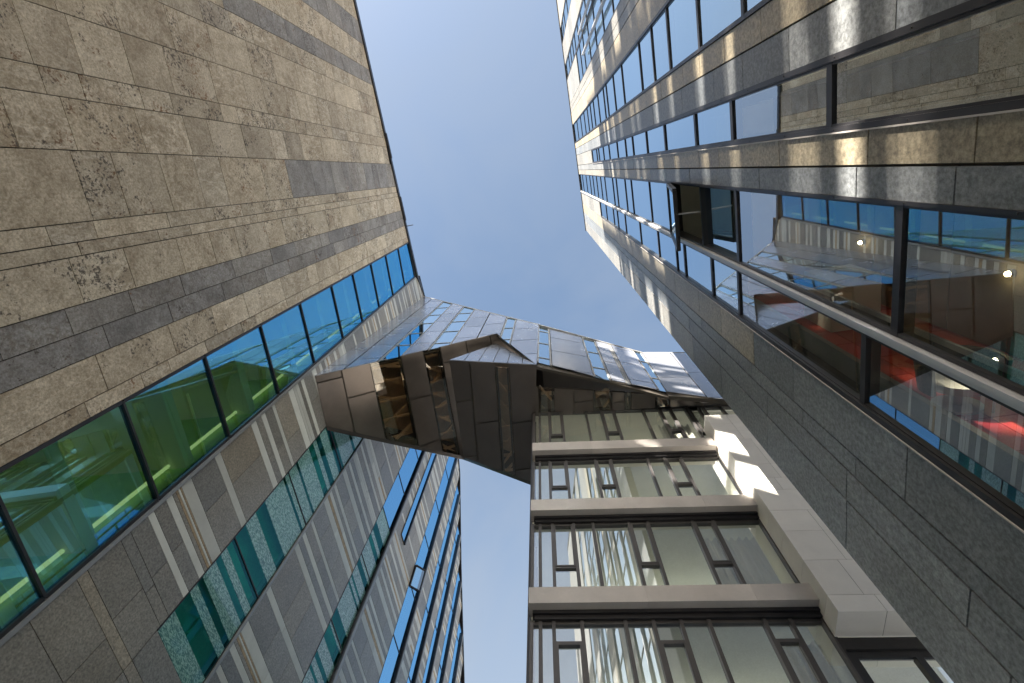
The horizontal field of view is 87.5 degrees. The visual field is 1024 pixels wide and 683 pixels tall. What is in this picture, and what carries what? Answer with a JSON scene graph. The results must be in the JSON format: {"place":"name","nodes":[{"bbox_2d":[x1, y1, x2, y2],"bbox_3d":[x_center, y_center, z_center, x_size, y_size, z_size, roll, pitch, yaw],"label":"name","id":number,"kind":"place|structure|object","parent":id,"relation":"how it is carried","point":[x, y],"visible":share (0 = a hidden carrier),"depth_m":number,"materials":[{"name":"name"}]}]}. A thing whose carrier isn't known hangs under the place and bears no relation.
{"place":"outdoors","nodes":[
{"label":"outdoors","id":0,"kind":"place"},
{"bbox_2d":[0,0,422,646],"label":"stone building","id":1,"kind":"structure","parent":0,"point":[206,252],"depth_m":13.99,"materials":[{"name":"stone"}]},
{"bbox_2d":[0,495,46,638],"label":"window","id":2,"kind":"structure","parent":1,"relation":"in","point":[22,591],"depth_m":9.57,"materials":[{"name":"glass"}]},
{"bbox_2d":[0,401,159,597],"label":"window","id":3,"kind":"structure","parent":1,"relation":"in","point":[67,498],"depth_m":10.95,"materials":[{"name":"glass"}]},
{"bbox_2d":[121,355,230,499],"bbox_3d":[-8.752,2.128,14.222,0.150,3.182,2.680,-6,-73,5],"label":"window","id":4,"kind":"structure","parent":1,"relation":"in","point":[178,419],"depth_m":14.04,"materials":[{"name":"glass"}]},
{"bbox_2d":[204,324,279,437],"bbox_3d":[-8.605,1.150,17.281,0.150,3.247,2.680,-6,-73,5],"label":"window","id":5,"kind":"structure","parent":1,"relation":"in","point":[242,370],"depth_m":17.15,"materials":[{"name":"glass"}]},
{"bbox_2d":[260,302,315,394],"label":"window","id":6,"kind":"structure","parent":1,"relation":"in","point":[286,334],"depth_m":20.27,"materials":[{"name":"glass"}]},
{"bbox_2d":[300,285,343,363],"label":"window","id":7,"kind":"structure","parent":1,"relation":"in","point":[320,310],"depth_m":23.46,"materials":[{"name":"glass"}]},
{"bbox_2d":[331,273,363,338],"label":"window","id":8,"kind":"structure","parent":1,"relation":"in","point":[345,290],"depth_m":26.61,"materials":[{"name":"glass"}]},
{"bbox_2d":[353,263,379,321],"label":"window","id":9,"kind":"structure","parent":1,"relation":"in","point":[364,276],"depth_m":29.55,"materials":[{"name":"glass"}]},
{"bbox_2d":[371,255,393,307],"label":"window","id":10,"kind":"structure","parent":1,"relation":"in","point":[380,266],"depth_m":32.57,"materials":[{"name":"glass"}]},
{"bbox_2d":[385,248,404,294],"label":"window","id":11,"kind":"structure","parent":1,"relation":"in","point":[393,257],"depth_m":35.58,"materials":[{"name":"glass"}]},
{"bbox_2d":[398,242,414,285],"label":"window","id":12,"kind":"structure","parent":1,"relation":"in","point":[405,252],"depth_m":38.59,"materials":[{"name":"glass"}]},
{"bbox_2d":[0,275,464,682],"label":"striped building","id":13,"kind":"structure","parent":0,"point":[288,537],"depth_m":18.16,"materials":[{"name":"stone"}]},
{"bbox_2d":[156,536,258,682],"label":"window","id":14,"kind":"structure","parent":13,"relation":"in","point":[172,635],"depth_m":14.28,"materials":[{"name":"glass"}]},
{"bbox_2d":[235,471,306,597],"bbox_3d":[-7.880,6.225,17.663,0.132,3.540,2.260,-9,-73,5],"label":"window","id":15,"kind":"structure","parent":13,"relation":"in","point":[278,504],"depth_m":17.98,"materials":[{"name":"glass"}]},
{"bbox_2d":[289,426,341,523],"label":"window","id":16,"kind":"structure","parent":13,"relation":"in","point":[305,463],"depth_m":20.68,"materials":[{"name":"glass"}]},
{"bbox_2d":[301,618,341,682],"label":"window","id":17,"kind":"structure","parent":13,"relation":"in","point":[323,652],"depth_m":19.49,"materials":[{"name":"glass"}]},
{"bbox_2d":[333,432,362,469],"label":"window","id":18,"kind":"structure","parent":13,"relation":"in","point":[343,442],"depth_m":23.94,"materials":[{"name":"glass"}]},
{"bbox_2d":[331,552,370,636],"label":"window","id":19,"kind":"structure","parent":13,"relation":"in","point":[346,607],"depth_m":22.29,"materials":[{"name":"glass"}]},
{"bbox_2d":[362,507,389,579],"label":"window","id":20,"kind":"structure","parent":13,"relation":"in","point":[382,523],"depth_m":25.64,"materials":[{"name":"glass"}]},
{"bbox_2d":[378,633,399,682],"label":"window","id":21,"kind":"structure","parent":13,"relation":"in","point":[393,654],"depth_m":25.29,"materials":[{"name":"glass"}]},
{"bbox_2d":[383,472,404,530],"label":"window","id":22,"kind":"structure","parent":13,"relation":"in","point":[392,504],"depth_m":28.95,"materials":[{"name":"glass"}]},
{"bbox_2d":[394,582,415,652],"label":"window","id":23,"kind":"structure","parent":13,"relation":"in","point":[404,617],"depth_m":27.86,"materials":[{"name":"glass"}]},
{"bbox_2d":[399,448,418,493],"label":"window","id":24,"kind":"structure","parent":13,"relation":"in","point":[409,465],"depth_m":32.17,"materials":[{"name":"glass"}]},
{"bbox_2d":[409,606,428,682],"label":"window","id":25,"kind":"structure","parent":13,"relation":"in","point":[412,670],"depth_m":29.34,"materials":[{"name":"glass"}]},
{"bbox_2d":[401,453,436,544],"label":"window","id":26,"kind":"structure","parent":13,"relation":"in","point":[407,527],"depth_m":32.79,"materials":[{"name":"glass"}]},
{"bbox_2d":[410,533,429,599],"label":"window","id":27,"kind":"structure","parent":13,"relation":"in","point":[421,560],"depth_m":31.74,"materials":[{"name":"glass"}]},
{"bbox_2d":[422,624,437,682],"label":"window","id":28,"kind":"structure","parent":13,"relation":"in","point":[429,660],"depth_m":30.96,"materials":[{"name":"glass"}]},
{"bbox_2d":[425,498,439,550],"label":"window","id":29,"kind":"structure","parent":13,"relation":"in","point":[434,516],"depth_m":35.24,"materials":[{"name":"glass"}]},
{"bbox_2d":[426,560,440,613],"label":"window","id":30,"kind":"structure","parent":13,"relation":"in","point":[433,586],"depth_m":33.40,"materials":[{"name":"glass"}]},
{"bbox_2d":[436,467,448,512],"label":"window","id":31,"kind":"structure","parent":13,"relation":"in","point":[441,493],"depth_m":38.99,"materials":[{"name":"glass"}]},
{"bbox_2d":[440,606,453,671],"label":"window","id":32,"kind":"structure","parent":13,"relation":"in","point":[444,650],"depth_m":34.57,"materials":[{"name":"glass"}]},
{"bbox_2d":[356,0,684,682],"label":"sky","id":33,"kind":"structure","parent":0,"point":[472,94],"materials":[{"name":"blue"}]},
{"bbox_2d":[556,0,1023,682],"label":"granite building","id":34,"kind":"structure","parent":0,"point":[752,174],"depth_m":6.57,"materials":[{"name":"stone"}]},
{"bbox_2d":[586,5,596,60],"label":"window","id":35,"kind":"structure","parent":34,"relation":"in","point":[592,43],"depth_m":22.83,"materials":[{"name":"glass"}]},
{"bbox_2d":[592,0,603,47],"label":"window","id":36,"kind":"structure","parent":34,"relation":"in","point":[599,33],"depth_m":20.59,"materials":[{"name":"glass"}]},
{"bbox_2d":[600,0,612,33],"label":"window","id":37,"kind":"structure","parent":34,"relation":"in","point":[607,12],"depth_m":18.26,"materials":[{"name":"glass"}]},
{"bbox_2d":[605,76,615,116],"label":"window","id":38,"kind":"structure","parent":34,"relation":"in","point":[609,85],"depth_m":20.21,"materials":[{"name":"glass"}]},
{"bbox_2d":[612,66,623,110],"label":"window","id":39,"kind":"structure","parent":34,"relation":"in","point":[616,77],"depth_m":18.25,"materials":[{"name":"glass"}]},
{"bbox_2d":[615,178,626,211],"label":"window","id":40,"kind":"structure","parent":34,"relation":"in","point":[620,186],"depth_m":21.10,"materials":[{"name":"glass"}]},
{"bbox_2d":[624,179,633,214],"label":"window","id":41,"kind":"structure","parent":34,"relation":"in","point":[627,183],"depth_m":19.37,"materials":[{"name":"glass"}]},
{"bbox_2d":[620,43,641,104],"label":"window","id":42,"kind":"structure","parent":34,"relation":"in","point":[630,67],"depth_m":15.68,"materials":[{"name":"glass"}]},
{"bbox_2d":[624,214,640,243],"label":"window","id":43,"kind":"structure","parent":34,"relation":"in","point":[631,224],"depth_m":19.56,"materials":[{"name":"glass"}]},
{"bbox_2d":[631,131,646,155],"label":"window","id":44,"kind":"structure","parent":34,"relation":"in","point":[638,140],"depth_m":16.02,"materials":[{"name":"glass"}]},
{"bbox_2d":[630,179,651,222],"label":"window","id":45,"kind":"structure","parent":34,"relation":"in","point":[639,188],"depth_m":17.04,"materials":[{"name":"glass"}]},
{"bbox_2d":[638,28,653,91],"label":"window","id":46,"kind":"structure","parent":34,"relation":"in","point":[644,45],"depth_m":13.58,"materials":[{"name":"glass"}]},
{"bbox_2d":[639,221,658,256],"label":"window","id":47,"kind":"structure","parent":34,"relation":"in","point":[648,235],"depth_m":16.69,"materials":[{"name":"glass"}]},
{"bbox_2d":[645,125,664,153],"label":"window","id":48,"kind":"structure","parent":34,"relation":"in","point":[654,137],"depth_m":13.86,"materials":[{"name":"glass"}]},
{"bbox_2d":[648,181,669,231],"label":"window","id":49,"kind":"structure","parent":34,"relation":"in","point":[657,190],"depth_m":14.51,"materials":[{"name":"glass"}]},
{"bbox_2d":[650,9,669,82],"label":"window","id":50,"kind":"structure","parent":34,"relation":"in","point":[658,34],"depth_m":12.05,"materials":[{"name":"glass"}]},
{"bbox_2d":[657,230,676,269],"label":"window","id":51,"kind":"structure","parent":34,"relation":"in","point":[666,247],"depth_m":14.40,"materials":[{"name":"glass"}]},
{"bbox_2d":[663,114,694,151],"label":"window","id":52,"kind":"structure","parent":34,"relation":"in","point":[678,133],"depth_m":11.47,"materials":[{"name":"glass"}]},
{"bbox_2d":[665,0,697,70],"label":"window","id":53,"kind":"structure","parent":34,"relation":"in","point":[680,15],"depth_m":10.33,"materials":[{"name":"glass"}]},
{"bbox_2d":[683,243,711,294],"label":"window","id":54,"kind":"structure","parent":34,"relation":"in","point":[697,268],"depth_m":11.61,"materials":[{"name":"glass"}]},
{"bbox_2d":[671,183,736,262],"bbox_3d":[3.927,-2.605,10.976,0.248,4.590,1.235,-8,-73,5],"label":"window","id":55,"kind":"structure","parent":34,"relation":"in","point":[717,205],"depth_m":10.14,"materials":[{"name":"metal"}]},
{"bbox_2d":[693,100,730,146],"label":"window","id":56,"kind":"structure","parent":34,"relation":"in","point":[711,124],"depth_m":9.29,"materials":[{"name":"glass"}]},
{"bbox_2d":[695,0,740,49],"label":"window","id":57,"kind":"structure","parent":34,"relation":"in","point":[713,17],"depth_m":8.51,"materials":[{"name":"glass"}]},
{"bbox_2d":[710,257,737,313],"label":"window","id":58,"kind":"structure","parent":34,"relation":"in","point":[723,277],"depth_m":9.95,"materials":[{"name":"glass"}]},
{"bbox_2d":[740,0,764,17],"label":"window","id":59,"kind":"structure","parent":34,"relation":"in","point":[746,5],"depth_m":7.20,"materials":[{"name":"glass"}]},
{"bbox_2d":[729,65,825,141],"bbox_3d":[3.432,-3.023,6.993,0.152,2.940,0.720,-8,-73,5],"label":"window","id":60,"kind":"structure","parent":34,"relation":"in","point":[753,114],"depth_m":7.39,"materials":[{"name":"glass"}]},
{"bbox_2d":[736,270,860,400],"bbox_3d":[3.885,-0.290,7.477,0.152,3.700,0.860,-8,-73,5],"label":"window","id":61,"kind":"structure","parent":34,"relation":"in","point":[765,307],"depth_m":7.84,"materials":[{"name":"glass"}]},
{"bbox_2d":[734,189,902,333],"bbox_3d":[3.680,-1.288,6.884,0.152,4.120,1.235,-8,-73,5],"label":"window","id":62,"kind":"structure","parent":34,"relation":"in","point":[760,244],"depth_m":7.65,"materials":[{"name":"glass"}]},
{"bbox_2d":[826,0,1023,127],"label":"window","id":63,"kind":"structure","parent":34,"relation":"in","point":[836,71],"depth_m":4.98,"materials":[{"name":"metal"}]},
{"bbox_2d":[860,332,1023,517],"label":"window","id":64,"kind":"structure","parent":34,"relation":"in","point":[870,362],"depth_m":5.11,"materials":[{"name":"metal"}]},
{"bbox_2d":[890,205,1023,395],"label":"window","id":65,"kind":"structure","parent":34,"relation":"in","point":[907,218],"depth_m":4.76,"materials":[{"name":"metal"}]},
{"bbox_2d":[913,345,1012,414],"bbox_3d":[4.580,0.401,5.531,0.779,0.679,0.535,-8,-73,5],"label":"lamp","id":66,"kind":"object","parent":34,"relation":"on","point":[956,399],"visible":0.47,"depth_m":5.44,"materials":[{"name":"white metal"}]},
{"label":"ground","id":67,"kind":"structure","parent":0,"visible":0},
{"bbox_2d":[526,399,953,682],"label":"bay building","id":68,"kind":"structure","parent":67,"relation":"on","point":[631,510],"depth_m":13.20,"materials":[{"name":"grey concrete"}]},
{"bbox_2d":[315,296,727,484],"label":"bridge building","id":69,"kind":"structure","parent":68,"relation":"on","point":[473,385],"depth_m":23.77,"materials":[{"name":"metal"}]},
{"bbox_2d":[370,356,417,445],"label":"soffit window","id":70,"kind":"structure","parent":69,"relation":"in","point":[389,420],"depth_m":24.36,"materials":[{"name":"metal"}]},
{"bbox_2d":[378,302,451,361],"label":"window","id":71,"kind":"structure","parent":69,"relation":"in","point":[410,339],"depth_m":28.72,"materials":[{"name":"glass"}]},
{"bbox_2d":[423,348,458,454],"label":"soffit window","id":72,"kind":"structure","parent":69,"relation":"in","point":[446,402],"depth_m":25.77,"materials":[{"name":"metal"}]},
{"bbox_2d":[428,307,474,350],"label":"window","id":73,"kind":"structure","parent":69,"relation":"in","point":[449,334],"depth_m":29.32,"materials":[{"name":"glass"}]},
{"bbox_2d":[496,367,514,474],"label":"soffit window","id":74,"kind":"structure","parent":69,"relation":"in","point":[499,386],"depth_m":22.22,"materials":[{"name":"metal"}]},
{"bbox_2d":[500,317,515,344],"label":"window","id":75,"kind":"structure","parent":69,"relation":"in","point":[507,332],"depth_m":28.06,"materials":[{"name":"glass"}]},
{"bbox_2d":[537,327,551,365],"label":"window","id":76,"kind":"structure","parent":69,"relation":"in","point":[544,348],"depth_m":24.43,"materials":[{"name":"glass"}]},
{"bbox_2d":[581,337,610,380],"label":"window","id":77,"kind":"structure","parent":69,"relation":"in","point":[597,365],"depth_m":23.85,"materials":[{"name":"glass"}]},
{"bbox_2d":[632,350,665,391],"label":"window","id":78,"kind":"structure","parent":69,"relation":"in","point":[643,361],"depth_m":23.76,"materials":[{"name":"glass"}]},
{"bbox_2d":[529,621,538,682],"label":"window","id":79,"kind":"structure","parent":68,"relation":"in","point":[533,625],"depth_m":11.15,"materials":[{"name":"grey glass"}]},
{"bbox_2d":[530,524,538,586],"bbox_3d":[0.588,5.613,13.766,0.204,2.734,0.150,-2,-72,4],"label":"window frame","id":80,"kind":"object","parent":68,"relation":"in","point":[533,527],"depth_m":13.86,"materials":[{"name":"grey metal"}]},
{"bbox_2d":[539,524,550,586],"bbox_3d":[0.859,5.602,13.749,0.341,2.734,0.150,-2,-72,4],"label":"window frame","id":81,"kind":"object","parent":68,"relation":"in","point":[547,526],"depth_m":14.09,"materials":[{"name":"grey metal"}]},
{"bbox_2d":[539,621,551,682],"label":"window","id":82,"kind":"structure","parent":68,"relation":"in","point":[542,625],"depth_m":11.22,"materials":[{"name":"grey metal"}]},
{"bbox_2d":[548,412,562,441],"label":"window","id":83,"kind":"structure","parent":68,"relation":"in","point":[550,414],"depth_m":20.78,"materials":[{"name":"grey metal"}]},
{"bbox_2d":[548,461,567,498],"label":"window","id":84,"kind":"structure","parent":68,"relation":"in","point":[554,463],"depth_m":17.09,"materials":[{"name":"grey metal"}]},
{"bbox_2d":[551,523,575,586],"bbox_3d":[1.324,5.582,13.721,0.590,2.734,0.150,-2,-72,4],"label":"window frame","id":85,"kind":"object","parent":68,"relation":"in","point":[556,568],"depth_m":13.76,"materials":[{"name":"grey metal"}]},
{"bbox_2d":[552,621,585,682],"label":"window","id":86,"kind":"structure","parent":68,"relation":"in","point":[557,645],"depth_m":11.18,"materials":[{"name":"grey metal"}]},
{"bbox_2d":[565,460,593,498],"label":"window","id":87,"kind":"structure","parent":68,"relation":"in","point":[589,462],"depth_m":18.12,"materials":[{"name":"grey metal"}]},
{"bbox_2d":[572,523,591,586],"bbox_3d":[1.888,5.558,13.686,0.542,2.734,0.150,-2,-72,4],"label":"window frame","id":88,"kind":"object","parent":68,"relation":"in","point":[574,526],"depth_m":14.15,"materials":[{"name":"grey metal"}]},
{"bbox_2d":[580,620,623,682],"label":"window","id":89,"kind":"structure","parent":68,"relation":"in","point":[591,624],"depth_m":11.64,"materials":[{"name":"grey metal"}]},
{"bbox_2d":[594,459,615,497],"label":"window","id":90,"kind":"structure","parent":68,"relation":"in","point":[601,486],"depth_m":17.04,"materials":[{"name":"grey metal"}]},
{"bbox_2d":[591,523,626,585],"bbox_3d":[2.650,5.525,13.639,0.986,2.734,0.150,-2,-72,4],"label":"window frame","id":91,"kind":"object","parent":68,"relation":"in","point":[594,525],"depth_m":14.50,"materials":[{"name":"grey metal"}]},
{"bbox_2d":[600,410,618,440],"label":"window","id":92,"kind":"structure","parent":68,"relation":"in","point":[604,413],"depth_m":20.67,"materials":[{"name":"grey metal"}]},
{"bbox_2d":[610,459,645,497],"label":"window","id":93,"kind":"structure","parent":68,"relation":"in","point":[624,461],"depth_m":18.03,"materials":[{"name":"grey metal"}]},
{"bbox_2d":[613,409,644,439],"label":"window","id":94,"kind":"structure","parent":68,"relation":"in","point":[631,413],"depth_m":21.39,"materials":[{"name":"grey glass"}]},
{"bbox_2d":[623,620,651,682],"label":"window","id":95,"kind":"structure","parent":68,"relation":"in","point":[627,624],"depth_m":11.29,"materials":[{"name":"grey metal"}]},
{"bbox_2d":[627,522,659,585],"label":"window","id":96,"kind":"structure","parent":68,"relation":"in","point":[641,565],"depth_m":13.69,"materials":[{"name":"grey metal"}]},
{"bbox_2d":[642,409,661,438],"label":"window","id":97,"kind":"structure","parent":68,"relation":"in","point":[648,413],"depth_m":21.12,"materials":[{"name":"grey glass"}]},
{"bbox_2d":[646,458,662,496],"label":"window","id":98,"kind":"structure","parent":68,"relation":"in","point":[658,460],"depth_m":17.34,"materials":[{"name":"grey metal"}]},
{"bbox_2d":[646,521,690,584],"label":"window","id":99,"kind":"structure","parent":68,"relation":"in","point":[686,523],"depth_m":14.66,"materials":[{"name":"grey metal"}]},
{"bbox_2d":[657,408,680,438],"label":"window","id":100,"kind":"structure","parent":68,"relation":"in","point":[665,413],"depth_m":20.67,"materials":[{"name":"grey glass"}]},
{"bbox_2d":[651,620,697,682],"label":"window","id":101,"kind":"structure","parent":68,"relation":"in","point":[660,644],"depth_m":11.03,"materials":[{"name":"grey metal"}]},
{"bbox_2d":[658,424,695,438],"bbox_3d":[6.328,3.697,19.998,1.250,2.415,0.140,-2,-72,4],"label":"curtain","id":102,"kind":"object","parent":68,"relation":"hanging from","point":[689,433],"visible":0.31,"depth_m":20.58,"materials":[{"name":"fabric"}]},
{"bbox_2d":[663,457,692,495],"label":"window","id":103,"kind":"structure","parent":68,"relation":"in","point":[676,484],"depth_m":16.90,"materials":[{"name":"grey metal"}]},
{"bbox_2d":[669,407,691,437],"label":"window","id":104,"kind":"structure","parent":68,"relation":"in","point":[679,414],"depth_m":20.97,"materials":[{"name":"grey glass"}]},
{"bbox_2d":[679,619,706,682],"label":"window","id":105,"kind":"structure","parent":68,"relation":"in","point":[686,623],"depth_m":11.32,"materials":[{"name":"grey metal"}]},
{"bbox_2d":[679,456,742,495],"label":"window","id":106,"kind":"structure","parent":68,"relation":"in","point":[693,459],"depth_m":17.32,"materials":[{"name":"grey metal"}]},
{"bbox_2d":[691,520,732,584],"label":"window","id":107,"kind":"structure","parent":68,"relation":"in","point":[712,564],"depth_m":13.58,"materials":[{"name":"grey metal"}]},
{"bbox_2d":[707,619,762,682],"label":"window","id":108,"kind":"structure","parent":68,"relation":"in","point":[711,624],"depth_m":11.44,"materials":[{"name":"black metal"}]},
{"bbox_2d":[705,536,781,583],"bbox_3d":[5.841,5.788,13.492,1.500,2.484,0.140,-2,-72,4],"label":"curtain","id":109,"kind":"object","parent":68,"relation":"hanging from","point":[753,563],"visible":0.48,"depth_m":13.78,"materials":[{"name":"fabric"}]},
{"bbox_2d":[711,519,799,583],"bbox_3d":[6.088,5.378,13.427,1.305,2.734,0.150,-2,-72,4],"label":"window","id":110,"kind":"structure","parent":68,"relation":"in","point":[741,580],"depth_m":13.81,"materials":[{"name":"black metal"}]},
{"bbox_2d":[762,619,823,682],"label":"window","id":111,"kind":"structure","parent":68,"relation":"in","point":[777,644],"depth_m":10.82,"materials":[{"name":"grey metal"}]},
{"bbox_2d":[782,641,842,682],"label":"curtain","id":112,"kind":"object","parent":68,"relation":"hanging from","point":[800,665],"visible":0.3,"depth_m":10.92,"materials":[{"name":"fabric"}]},
{"bbox_2d":[788,618,863,682],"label":"window","id":113,"kind":"structure","parent":68,"relation":"in","point":[793,623],"depth_m":10.90,"materials":[{"name":"black metal"}]},
{"bbox_2d":[838,637,942,682],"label":"window","id":114,"kind":"structure","parent":68,"relation":"in","point":[859,649],"depth_m":10.63,"materials":[{"name":"metal"}]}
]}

